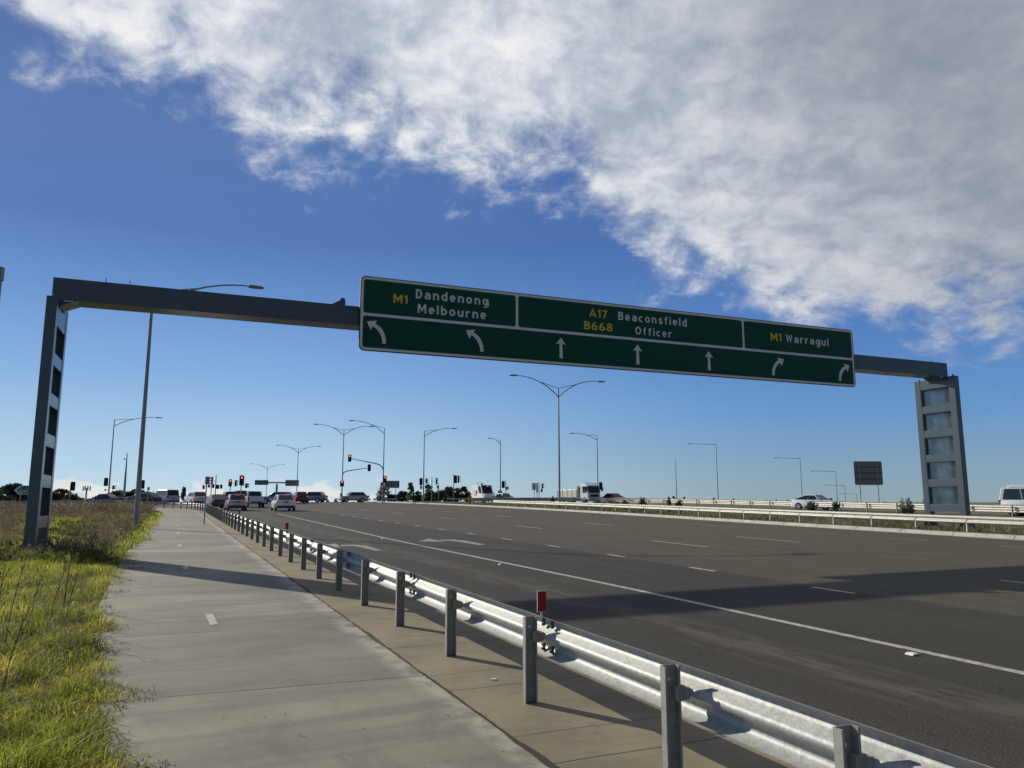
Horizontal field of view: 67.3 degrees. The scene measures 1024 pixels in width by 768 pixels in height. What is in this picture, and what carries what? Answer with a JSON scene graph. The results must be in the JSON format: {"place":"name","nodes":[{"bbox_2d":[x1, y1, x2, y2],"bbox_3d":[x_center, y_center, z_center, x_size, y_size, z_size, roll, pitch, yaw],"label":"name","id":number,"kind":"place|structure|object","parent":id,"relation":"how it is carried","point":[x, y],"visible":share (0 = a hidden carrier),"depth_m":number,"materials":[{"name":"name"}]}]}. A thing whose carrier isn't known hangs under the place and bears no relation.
{"place":"outdoors","nodes":[
{"label":"outdoors","id":0,"kind":"place"},
{"bbox_2d":[0,512,164,767],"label":"grass","id":1,"kind":"structure","parent":0,"point":[58,746],"depth_m":7.32,"materials":[{"name":"green plant"}]},
{"bbox_2d":[8,504,203,511],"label":"cross road","id":2,"kind":"structure","parent":0,"point":[169,506],"depth_m":91.26,"materials":[{"name":"grey asphalt"}]},
{"bbox_2d":[14,486,28,504],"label":"direction sign","id":3,"kind":"object","parent":2,"relation":"on","point":[20,490],"visible":0.29,"depth_m":71.33,"materials":[{"name":"teal metal"}]},
{"bbox_2d":[0,500,142,504],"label":"guard rail","id":4,"kind":"object","parent":2,"relation":"on","point":[75,500],"visible":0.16,"depth_m":92.09,"materials":[{"name":"metal"}]},
{"bbox_2d":[69,482,75,500],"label":"traffic signal","id":5,"kind":"object","parent":2,"relation":"on","point":[72,486],"visible":0.9,"depth_m":94.92,"materials":[{"name":"metal"}]},
{"bbox_2d":[84,494,121,504],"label":"car","id":6,"kind":"object","parent":2,"relation":"on","point":[105,497],"visible":0.38,"depth_m":98.14,"materials":[{"name":"grey paint"}]},
{"bbox_2d":[122,453,127,499],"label":"camera pole","id":7,"kind":"object","parent":2,"relation":"on","point":[124,490],"visible":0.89,"depth_m":99.15,"materials":[{"name":"metal"}]},
{"bbox_2d":[104,417,161,493],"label":"signal lamp","id":8,"kind":"object","parent":2,"relation":"on","point":[106,483],"visible":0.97,"depth_m":103.54,"materials":[{"name":"metal"}]},
{"bbox_2d":[125,493,162,504],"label":"car","id":9,"kind":"object","parent":2,"relation":"on","point":[154,497],"visible":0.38,"depth_m":101.97,"materials":[{"name":"grey paint"}]},
{"bbox_2d":[156,490,179,501],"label":"van","id":10,"kind":"object","parent":2,"relation":"on","point":[170,495],"visible":0.67,"depth_m":107.23,"materials":[{"name":"silver metal"}]},
{"bbox_2d":[180,486,185,501],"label":"young tree","id":11,"kind":"object","parent":2,"relation":"on","point":[183,492],"visible":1,"depth_m":126.51,"materials":[{"name":"green plant"}]},
{"bbox_2d":[184,492,207,505],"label":"suv","id":12,"kind":"object","parent":2,"relation":"on","point":[197,497],"visible":0.65,"depth_m":97.33,"materials":[{"name":"white paint"}]},
{"bbox_2d":[91,508,548,767],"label":"path","id":13,"kind":"structure","parent":0,"point":[295,654],"depth_m":7.11,"materials":[{"name":"concrete"}]},
{"bbox_2d":[69,526,175,767],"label":"creeping weeds","id":14,"kind":"object","parent":13,"relation":"on","point":[121,689],"visible":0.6,"depth_m":6.43,"materials":[{"name":"green plant"}]},
{"bbox_2d":[176,516,217,624],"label":"path centre dashes","id":15,"kind":"object","parent":13,"relation":"on","point":[211,618],"visible":0.91,"depth_m":10.64,"materials":[{"name":"paint"}]},
{"bbox_2d":[204,477,209,523],"bbox_3d":[-16.323,6.240,41.036,0.240,2.596,0.075,0,-9,0],"label":"sign post","id":16,"kind":"object","parent":13,"relation":"on","point":[207,480],"visible":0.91,"depth_m":41.10,"materials":[{"name":"metal"}]},
{"bbox_2d":[200,513,559,767],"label":"path crack","id":17,"kind":"object","parent":13,"relation":"on","point":[544,760],"visible":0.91,"depth_m":6.45,"materials":[{"name":"black concrete"}]},
{"bbox_2d":[11,502,1009,741],"bbox_3d":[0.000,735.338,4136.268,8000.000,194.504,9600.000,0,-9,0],"label":"ground","id":18,"kind":"structure","parent":0,"point":[787,507],"depth_m":88.38,"materials":[{"name":"soil"}]},
{"bbox_2d":[0,267,4,297],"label":"steel pole","id":19,"kind":"object","parent":18,"relation":"on","point":[2,271],"visible":1,"depth_m":25.81,"materials":[{"name":"grey metal"}]},
{"bbox_2d":[0,564,8,615],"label":"weed stalk","id":20,"kind":"object","parent":18,"relation":"on","point":[1,588],"visible":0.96,"depth_m":7.87,"materials":[{"name":"brown plant"}]},
{"bbox_2d":[0,493,15,500],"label":"tree","id":21,"kind":"object","parent":18,"relation":"on","point":[5,497],"visible":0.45,"depth_m":217.69,"materials":[{"name":"green plant"}]},
{"bbox_2d":[0,482,27,500],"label":"tree","id":22,"kind":"object","parent":18,"relation":"on","point":[8,489],"visible":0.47,"depth_m":225.73,"materials":[{"name":"green plant"}]},
{"bbox_2d":[4,594,35,684],"bbox_3d":[-4.449,2.355,6.942,0.209,0.878,0.137,8,-12,-42],"label":"weed stalk","id":23,"kind":"object","parent":18,"relation":"on","point":[22,633],"visible":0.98,"depth_m":6.95,"materials":[{"name":"brown plant"}]},
{"bbox_2d":[4,530,38,649],"bbox_3d":[-5.404,2.308,8.444,0.221,1.385,0.146,0,-9,0],"label":"weed stalk","id":24,"kind":"object","parent":18,"relation":"on","point":[22,566],"visible":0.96,"depth_m":8.46,"materials":[{"name":"brown plant"}]},
{"bbox_2d":[30,564,49,618],"bbox_3d":[-6.245,2.805,10.163,0.167,0.878,0.128,0,-9,0],"label":"weed stalk","id":25,"kind":"object","parent":18,"relation":"on","point":[41,576],"visible":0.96,"depth_m":10.18,"materials":[{"name":"brown plant"}]},
{"bbox_2d":[52,492,63,500],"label":"tree","id":26,"kind":"object","parent":18,"relation":"on","point":[56,496],"visible":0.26,"depth_m":245.77,"materials":[{"name":"green plant"}]},
{"bbox_2d":[49,554,73,629],"bbox_3d":[-5.499,2.606,9.374,0.232,1.051,0.105,-5,-10,29],"label":"weed stalk","id":27,"kind":"object","parent":18,"relation":"on","point":[59,585],"visible":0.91,"depth_m":9.40,"materials":[{"name":"brown plant"}]},
{"bbox_2d":[53,488,71,495],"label":"tree","id":28,"kind":"object","parent":18,"relation":"on","point":[63,491],"visible":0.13,"depth_m":251.28,"materials":[{"name":"green plant"}]},
{"bbox_2d":[63,541,76,605],"bbox_3d":[-6.816,2.949,11.835,0.169,1.056,0.087,5,-10,-29],"label":"weed stalk","id":29,"kind":"object","parent":18,"relation":"on","point":[68,571],"visible":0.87,"depth_m":11.84,"materials":[{"name":"brown plant"}]},
{"bbox_2d":[59,493,83,500],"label":"tree","id":30,"kind":"object","parent":18,"relation":"on","point":[74,496],"visible":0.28,"depth_m":245.53,"materials":[{"name":"green plant"}]},
{"bbox_2d":[63,527,79,608],"bbox_3d":[-6.806,2.846,11.880,0.162,1.272,0.150,0,-9,0],"label":"weed stalk","id":31,"kind":"object","parent":18,"relation":"on","point":[70,561],"visible":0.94,"depth_m":11.88,"materials":[{"name":"brown plant"}]},
{"bbox_2d":[65,558,84,621],"bbox_3d":[-5.565,2.700,9.785,0.184,0.980,0.148,0,-9,0],"label":"weed stalk","id":32,"kind":"object","parent":18,"relation":"on","point":[73,588],"visible":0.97,"depth_m":9.80,"materials":[{"name":"brown plant"}]},
{"bbox_2d":[0,506,154,564],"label":"weeds","id":33,"kind":"object","parent":18,"relation":"on","point":[86,552],"visible":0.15,"depth_m":21.86,"materials":[{"name":"green plant"}]},
{"bbox_2d":[0,498,157,719],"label":"dry weeds","id":34,"kind":"object","parent":18,"relation":"on","point":[88,508],"visible":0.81,"depth_m":23.22,"materials":[{"name":"brown plant"}]},
{"bbox_2d":[82,486,90,498],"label":"phone mast","id":35,"kind":"object","parent":18,"relation":"on","point":[84,488],"visible":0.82,"depth_m":415.97,"materials":[{"name":"metal"}]},
{"bbox_2d":[110,490,122,496],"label":"tree","id":36,"kind":"object","parent":18,"relation":"on","point":[117,493],"visible":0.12,"depth_m":235.84,"materials":[{"name":"green plant"}]},
{"bbox_2d":[118,491,135,497],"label":"tree","id":37,"kind":"object","parent":18,"relation":"on","point":[129,494],"visible":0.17,"depth_m":231.49,"materials":[{"name":"green plant"}]},
{"bbox_2d":[133,284,263,525],"bbox_3d":[-15.708,0.878,38.773,5.582,12.618,0.548,4,-9,-22],"label":"street lamp","id":38,"kind":"object","parent":18,"relation":"on","point":[139,474],"visible":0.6,"depth_m":37.63,"materials":[{"name":"metal"}]},
{"bbox_2d":[255,480,298,491],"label":"overhead sign","id":39,"kind":"object","parent":18,"relation":"on","point":[286,482],"visible":0.96,"depth_m":183.31,"materials":[{"name":"metal"}]},
{"bbox_2d":[277,445,320,491],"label":"street lamp","id":40,"kind":"object","parent":18,"relation":"on","point":[297,465],"visible":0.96,"depth_m":164.20,"materials":[{"name":"metal"}]},
{"bbox_2d":[375,483,390,500],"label":"tree","id":41,"kind":"object","parent":18,"relation":"on","point":[387,492],"visible":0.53,"depth_m":150.18,"materials":[{"name":"green plant"}]},
{"bbox_2d":[435,489,446,501],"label":"bush","id":42,"kind":"object","parent":18,"relation":"on","point":[442,494],"visible":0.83,"depth_m":144.18,"materials":[{"name":"green plant"}]},
{"bbox_2d":[444,486,452,501],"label":"bush","id":43,"kind":"object","parent":18,"relation":"on","point":[447,489],"visible":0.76,"depth_m":148.07,"materials":[{"name":"green plant"}]},
{"bbox_2d":[449,488,464,501],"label":"bush","id":44,"kind":"object","parent":18,"relation":"on","point":[457,494],"visible":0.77,"depth_m":148.13,"materials":[{"name":"green plant"}]},
{"bbox_2d":[459,486,467,500],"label":"bush","id":45,"kind":"object","parent":18,"relation":"on","point":[463,489],"visible":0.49,"depth_m":150.14,"materials":[{"name":"green plant"}]},
{"bbox_2d":[168,508,796,767],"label":"concrete strip","id":46,"kind":"object","parent":18,"relation":"on","point":[565,718],"visible":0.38,"depth_m":6.75,"materials":[{"name":"grey concrete"}]},
{"bbox_2d":[16,501,992,767],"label":"guard rail","id":47,"kind":"object","parent":46,"relation":"on","point":[794,733],"visible":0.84,"depth_m":5.01,"materials":[{"name":"metal"}]},
{"bbox_2d":[570,433,602,489],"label":"signal lamp","id":48,"kind":"object","parent":18,"relation":"on","point":[600,484],"visible":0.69,"depth_m":127.37,"materials":[{"name":"metal"}]},
{"bbox_2d":[688,443,718,498],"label":"street lamp","id":49,"kind":"object","parent":18,"relation":"on","point":[716,465],"visible":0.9,"depth_m":149.35,"materials":[{"name":"metal"}]},
{"bbox_2d":[853,461,882,508],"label":"road sign","id":50,"kind":"object","parent":18,"relation":"on","point":[867,472],"visible":1,"depth_m":81.49,"materials":[{"name":"grey metal"}]},
{"bbox_2d":[0,0,1023,501],"label":"sky","id":51,"kind":"structure","parent":0,"point":[856,166],"materials":[{"name":"blue"}]},
{"bbox_2d":[218,502,1023,767],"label":"road","id":52,"kind":"structure","parent":0,"point":[954,596],"depth_m":13.33,"materials":[{"name":"grey asphalt"}]},
{"bbox_2d":[204,494,226,507],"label":"sedan","id":53,"kind":"object","parent":52,"relation":"on","point":[216,500],"visible":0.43,"depth_m":77.45,"materials":[{"name":"grey paint"}]},
{"bbox_2d":[209,475,222,493],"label":"traffic signal","id":54,"kind":"object","parent":52,"relation":"on","point":[216,486],"visible":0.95,"depth_m":99.15,"materials":[{"name":"metal"}]},
{"bbox_2d":[223,491,237,496],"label":"suv","id":55,"kind":"object","parent":52,"relation":"on","point":[228,493],"visible":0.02,"depth_m":93.47,"materials":[{"name":"grey paint"}]},
{"bbox_2d":[228,479,237,490],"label":"traffic signal","id":56,"kind":"object","parent":52,"relation":"on","point":[230,483],"visible":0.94,"depth_m":103.03,"materials":[{"name":"metal"}]},
{"bbox_2d":[223,494,246,510],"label":"hatchback","id":57,"kind":"object","parent":52,"relation":"on","point":[236,501],"visible":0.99,"depth_m":70.51,"materials":[{"name":"silver metal"}]},
{"bbox_2d":[239,474,248,493],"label":"traffic signal","id":58,"kind":"object","parent":52,"relation":"on","point":[241,480],"visible":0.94,"depth_m":87.11,"materials":[{"name":"metal"}]},
{"bbox_2d":[245,491,265,507],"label":"pickup","id":59,"kind":"object","parent":52,"relation":"on","point":[255,497],"visible":0.69,"depth_m":83.94,"materials":[{"name":"white paint"}]},
{"bbox_2d":[264,492,294,503],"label":"suv","id":60,"kind":"object","parent":52,"relation":"on","point":[270,496],"visible":0.38,"depth_m":110.13,"materials":[{"name":"grey paint"}]},
{"bbox_2d":[270,494,295,510],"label":"hatchback","id":61,"kind":"object","parent":52,"relation":"on","point":[285,501],"visible":0.98,"depth_m":69.45,"materials":[{"name":"white paint"}]},
{"bbox_2d":[294,492,307,503],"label":"suv","id":62,"kind":"object","parent":52,"relation":"on","point":[301,497],"visible":0.56,"depth_m":111.87,"materials":[{"name":"red paint"}]},
{"bbox_2d":[307,492,327,501],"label":"suv","id":63,"kind":"object","parent":52,"relation":"on","point":[318,496],"visible":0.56,"depth_m":125.70,"materials":[{"name":"grey paint"}]},
{"bbox_2d":[314,424,373,502],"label":"signal lamp","id":64,"kind":"object","parent":52,"relation":"on","point":[342,482],"visible":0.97,"depth_m":121.33,"materials":[{"name":"metal"}]},
{"bbox_2d":[338,492,367,501],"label":"suv","id":65,"kind":"object","parent":52,"relation":"on","point":[357,496],"visible":0.95,"depth_m":129.02,"materials":[{"name":"silver metal"}]},
{"bbox_2d":[329,543,379,550],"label":"road arrow marking","id":66,"kind":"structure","parent":52,"relation":"on","point":[361,546],"depth_m":24.66,"materials":[{"name":"paint"}]},
{"bbox_2d":[348,420,386,502],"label":"signal lamp","id":67,"kind":"object","parent":52,"relation":"on","point":[384,477],"visible":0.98,"depth_m":118.35,"materials":[{"name":"metal"}]},
{"bbox_2d":[421,539,484,544],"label":"road arrow marking","id":68,"kind":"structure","parent":52,"relation":"on","point":[433,540],"depth_m":27.13,"materials":[{"name":"paint"}]},
{"bbox_2d":[352,516,852,592],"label":"short lane dashes","id":69,"kind":"object","parent":52,"relation":"on","point":[689,567],"visible":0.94,"depth_m":17.39,"materials":[{"name":"paint"}]},
{"bbox_2d":[280,514,1023,674],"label":"solid lane line","id":70,"kind":"object","parent":52,"relation":"on","point":[921,651],"visible":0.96,"depth_m":10.52,"materials":[{"name":"paint"}]},
{"bbox_2d":[352,501,1023,539],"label":"median kerb face","id":71,"kind":"object","parent":52,"relation":"on","point":[901,530],"visible":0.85,"depth_m":39.38},
{"bbox_2d":[361,508,1023,582],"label":"long lane dashes","id":72,"kind":"object","parent":52,"relation":"on","point":[746,537],"visible":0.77,"depth_m":27.13,"materials":[{"name":"paint"}]},
{"bbox_2d":[385,502,1023,540],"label":"median kerb channel","id":73,"kind":"object","parent":52,"relation":"on","point":[784,525],"visible":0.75,"depth_m":38.71,"materials":[{"name":"concrete"}]},
{"bbox_2d":[385,500,1023,535],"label":"median","id":74,"kind":"object","parent":52,"relation":"on","point":[944,524],"visible":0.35,"depth_m":42.25,"materials":[{"name":"green plant"}]},
{"bbox_2d":[384,481,399,502],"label":"road sign","id":75,"kind":"object","parent":74,"relation":"on","point":[391,484],"visible":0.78,"depth_m":122.94,"materials":[{"name":"grey metal"}]},
{"bbox_2d":[396,490,408,500],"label":"bush","id":76,"kind":"object","parent":74,"relation":"on","point":[401,495],"visible":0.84,"depth_m":147.90,"materials":[{"name":"green plant"}]},
{"bbox_2d":[407,482,414,500],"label":"tree","id":77,"kind":"object","parent":74,"relation":"on","point":[411,489],"visible":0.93,"depth_m":144.44,"materials":[{"name":"green plant"}]},
{"bbox_2d":[413,491,422,500],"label":"bush","id":78,"kind":"object","parent":74,"relation":"on","point":[417,496],"visible":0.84,"depth_m":143.83,"materials":[{"name":"green plant"}]},
{"bbox_2d":[373,498,467,501],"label":"guard rail","id":79,"kind":"object","parent":74,"relation":"on","point":[451,499],"visible":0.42,"depth_m":146.26,"materials":[{"name":"metal"}]},
{"bbox_2d":[420,490,435,501],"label":"bush","id":80,"kind":"object","parent":74,"relation":"on","point":[427,495],"visible":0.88,"depth_m":135.99,"materials":[{"name":"green plant"}]},
{"bbox_2d":[419,428,456,501],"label":"signal lamp","id":81,"kind":"object","parent":74,"relation":"on","point":[421,481],"visible":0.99,"depth_m":120.28,"materials":[{"name":"metal"}]},
{"bbox_2d":[453,474,459,502],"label":"traffic signal","id":82,"kind":"object","parent":74,"relation":"on","point":[455,479],"visible":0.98,"depth_m":107.12,"materials":[{"name":"metal"}]},
{"bbox_2d":[18,276,974,551],"bbox_3d":[3.372,1.458,29.513,37.450,9.016,2.490,4,-9,-22],"label":"sign gantry","id":83,"kind":"object","parent":74,"relation":"on","point":[406,316],"visible":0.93,"depth_m":28.27,"materials":[{"name":"metal"}]},
{"bbox_2d":[509,374,604,508],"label":"street lamp","id":84,"kind":"object","parent":74,"relation":"on","point":[559,490],"visible":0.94,"depth_m":73.95,"materials":[{"name":"metal"}]},
{"bbox_2d":[638,497,646,510],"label":"shrub","id":85,"kind":"object","parent":74,"relation":"on","point":[642,501],"visible":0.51,"depth_m":65.10,"materials":[{"name":"green plant"}]},
{"bbox_2d":[667,496,671,511],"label":"shrub","id":86,"kind":"object","parent":74,"relation":"on","point":[669,502],"visible":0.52,"depth_m":59.22,"materials":[{"name":"green plant"}]},
{"bbox_2d":[675,499,682,513],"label":"shrub","id":87,"kind":"object","parent":74,"relation":"on","point":[678,503],"visible":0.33,"depth_m":57.23,"materials":[{"name":"green plant"}]},
{"bbox_2d":[383,501,1022,535],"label":"median kerb","id":88,"kind":"structure","parent":74,"relation":"on","point":[775,521],"depth_m":39.19,"materials":[{"name":"concrete"}]},
{"bbox_2d":[472,498,1023,516],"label":"guard rail","id":89,"kind":"object","parent":74,"relation":"on","point":[979,507],"visible":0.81,"depth_m":78.41,"materials":[{"name":"metal"}]},
{"bbox_2d":[493,500,1023,531],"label":"guard rail","id":90,"kind":"object","parent":74,"relation":"on","point":[986,520],"visible":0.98,"depth_m":38.94,"materials":[{"name":"metal"}]},
{"bbox_2d":[805,500,817,517],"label":"shrub","id":91,"kind":"object","parent":74,"relation":"on","point":[810,506],"visible":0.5,"depth_m":49.24,"materials":[{"name":"green plant"}]},
{"bbox_2d":[829,501,839,518],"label":"shrub","id":92,"kind":"object","parent":74,"relation":"on","point":[835,505],"visible":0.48,"depth_m":47.27,"materials":[{"name":"green plant"}]},
{"bbox_2d":[896,497,917,513],"bbox_3d":[22.239,7.088,43.387,0.964,1.474,1.015,0,-9,0],"label":"shrub","id":93,"kind":"object","parent":74,"relation":"on","point":[908,509],"visible":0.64,"depth_m":43.29,"materials":[{"name":"green plant"}]},
{"bbox_2d":[905,652,919,655],"bbox_3d":[4.330,2.917,8.323,0.120,0.019,0.100,4,-10,-23],"label":"pavement marker","id":94,"kind":"object","parent":52,"relation":"on","point":[911,653],"visible":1,"depth_m":8.29,"materials":[{"name":"beige plastic"}]},
{"bbox_2d":[485,502,1023,517],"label":"opposite road","id":95,"kind":"structure","parent":0,"point":[989,515],"depth_m":65.11,"materials":[{"name":"grey asphalt"}]},
{"bbox_2d":[471,485,494,502],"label":"van","id":96,"kind":"object","parent":95,"relation":"on","point":[481,491],"visible":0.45,"depth_m":118.63,"materials":[{"name":"white paint"}]},
{"bbox_2d":[488,438,501,492],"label":"street lamp","id":97,"kind":"object","parent":95,"relation":"on","point":[499,491],"visible":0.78,"depth_m":139.15,"materials":[{"name":"metal"}]},
{"bbox_2d":[495,493,513,497],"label":"hatchback","id":98,"kind":"object","parent":95,"relation":"on","point":[503,495],"visible":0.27,"depth_m":119.27,"materials":[{"name":"grey paint"}]},
{"bbox_2d":[502,480,508,492],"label":"traffic signal","id":99,"kind":"object","parent":95,"relation":"on","point":[504,485],"visible":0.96,"depth_m":121.05,"materials":[{"name":"metal"}]},
{"bbox_2d":[556,483,602,501],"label":"tip truck","id":100,"kind":"object","parent":95,"relation":"on","point":[587,492],"visible":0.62,"depth_m":112.03,"materials":[{"name":"white paint"}]},
{"bbox_2d":[600,493,625,503],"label":"sedan","id":101,"kind":"object","parent":95,"relation":"on","point":[612,495],"visible":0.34,"depth_m":110.35,"materials":[{"name":"red paint"}]},
{"bbox_2d":[790,495,841,509],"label":"sedan","id":102,"kind":"object","parent":95,"relation":"on","point":[799,503],"visible":0.56,"depth_m":74.15,"materials":[{"name":"white paint"}]},
{"bbox_2d":[998,485,1023,515],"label":"van","id":103,"kind":"object","parent":95,"relation":"on","point":[1011,494],"visible":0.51,"depth_m":56.00,"materials":[{"name":"white paint"}]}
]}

